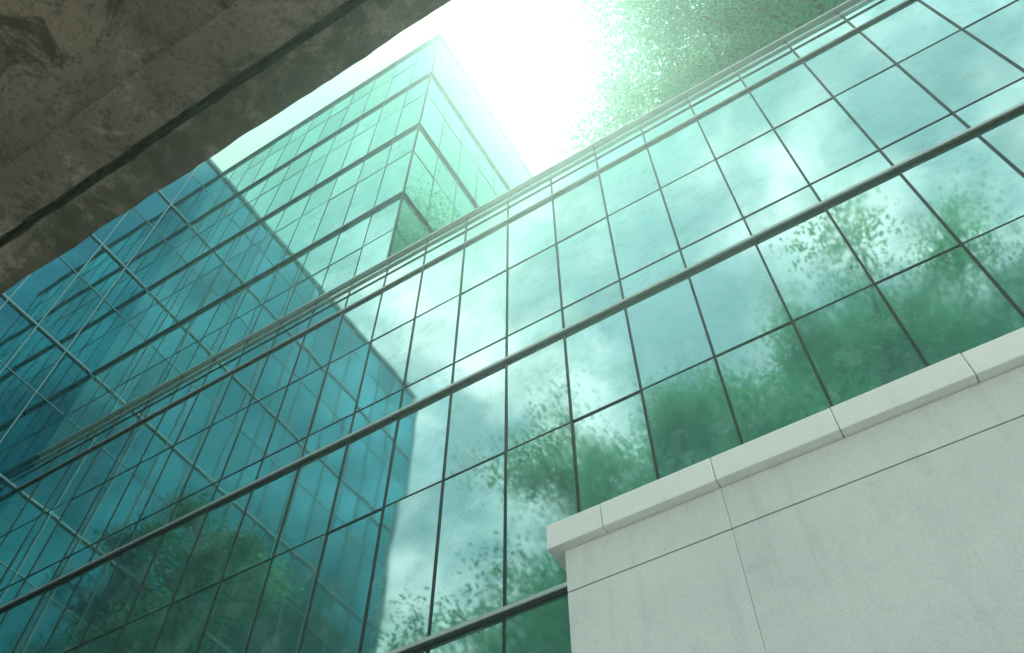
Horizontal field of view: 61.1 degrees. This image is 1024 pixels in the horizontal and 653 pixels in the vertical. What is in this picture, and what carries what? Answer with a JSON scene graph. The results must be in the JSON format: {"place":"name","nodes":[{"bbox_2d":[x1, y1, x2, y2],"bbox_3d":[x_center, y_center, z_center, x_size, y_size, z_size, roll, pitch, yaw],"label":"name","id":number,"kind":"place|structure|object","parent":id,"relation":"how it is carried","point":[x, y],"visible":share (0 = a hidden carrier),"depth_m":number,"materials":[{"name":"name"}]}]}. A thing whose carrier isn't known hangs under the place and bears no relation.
{"place":"outdoors","nodes":[
{"label":"outdoors","id":0,"kind":"place"},
{"bbox_2d":[0,160,220,515],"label":"wing glazing","id":1,"kind":"structure","parent":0,"point":[31,363],"depth_m":22.38,"materials":[{"name":"blue glass"}]},
{"bbox_2d":[39,37,530,456],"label":"tower glazing","id":2,"kind":"structure","parent":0,"point":[410,228],"depth_m":22.67,"materials":[{"name":"teal glass"}]},
{"bbox_2d":[211,0,793,175],"label":"sky","id":3,"kind":"structure","parent":0,"point":[512,51],"materials":[{"name":"white"}]},
{"bbox_2d":[0,0,1023,652],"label":"facade glazing","id":4,"kind":"structure","parent":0,"point":[950,304],"depth_m":11.23,"materials":[{"name":"teal glass"}]},
{"bbox_2d":[0,0,1023,652],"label":"facade mullions","id":5,"kind":"object","parent":4,"relation":"attached to","point":[972,256],"visible":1,"depth_m":11.52,"materials":[{"name":"black metal"}]},
{"bbox_2d":[0,0,1023,652],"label":"facade transoms","id":6,"kind":"object","parent":4,"relation":"attached to","point":[620,306],"visible":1,"depth_m":12.23,"materials":[{"name":"black metal"}]},
{"bbox_3d":[10.287,-0.879,1.295,22.470,6.330,0.930,-27,-60,17],"label":"backing","id":7,"kind":"object","parent":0,"visible":0},
{"bbox_2d":[546,327,1023,569],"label":"coping","id":8,"kind":"object","parent":7,"relation":"on","point":[939,380],"visible":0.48,"depth_m":6.44,"materials":[{"name":"concrete"}]},
{"bbox_2d":[565,365,1023,652],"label":"cladding panels","id":9,"kind":"object","parent":7,"relation":"attached to","point":[903,533],"visible":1,"depth_m":5.75,"materials":[{"name":"concrete"}]},
{"label":"ground","id":10,"kind":"structure","parent":0,"visible":0},
{"bbox_2d":[0,158,221,488],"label":"wing frames","id":11,"kind":"structure","parent":10,"relation":"on","point":[53,339],"depth_m":22.15,"materials":[{"name":"grey metal"}]},
{"bbox_2d":[0,0,450,294],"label":"concrete canopy","id":12,"kind":"object","parent":10,"relation":"on","point":[110,110],"visible":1,"depth_m":3.08,"materials":[{"name":"grey concrete"}]},
{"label":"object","id":13,"kind":"object","parent":10,"relation":"on","visible":0},
{"bbox_2d":[68,32,533,436],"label":"tower frames","id":14,"kind":"structure","parent":13,"relation":"on","point":[402,194],"depth_m":23.68,"materials":[{"name":"grey metal"}]},
{"bbox_2d":[0,0,1023,652],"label":"facade trim","id":15,"kind":"structure","parent":13,"relation":"attached to","point":[656,284],"depth_m":14.44,"materials":[{"name":"grey metal"}]},
{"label":"roof planters","id":16,"kind":"object","parent":13,"relation":"on","visible":0},
{"bbox_2d":[544,0,840,159],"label":"roof garden tree","id":17,"kind":"object","parent":16,"relation":"on","point":[629,99],"visible":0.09,"depth_m":26.31,"materials":[{"name":"green plant"}]},
{"bbox_2d":[571,0,846,106],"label":"roof garden tree","id":18,"kind":"object","parent":16,"relation":"on","point":[743,11],"visible":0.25,"depth_m":24.95,"materials":[{"name":"green plant"}]}
]}

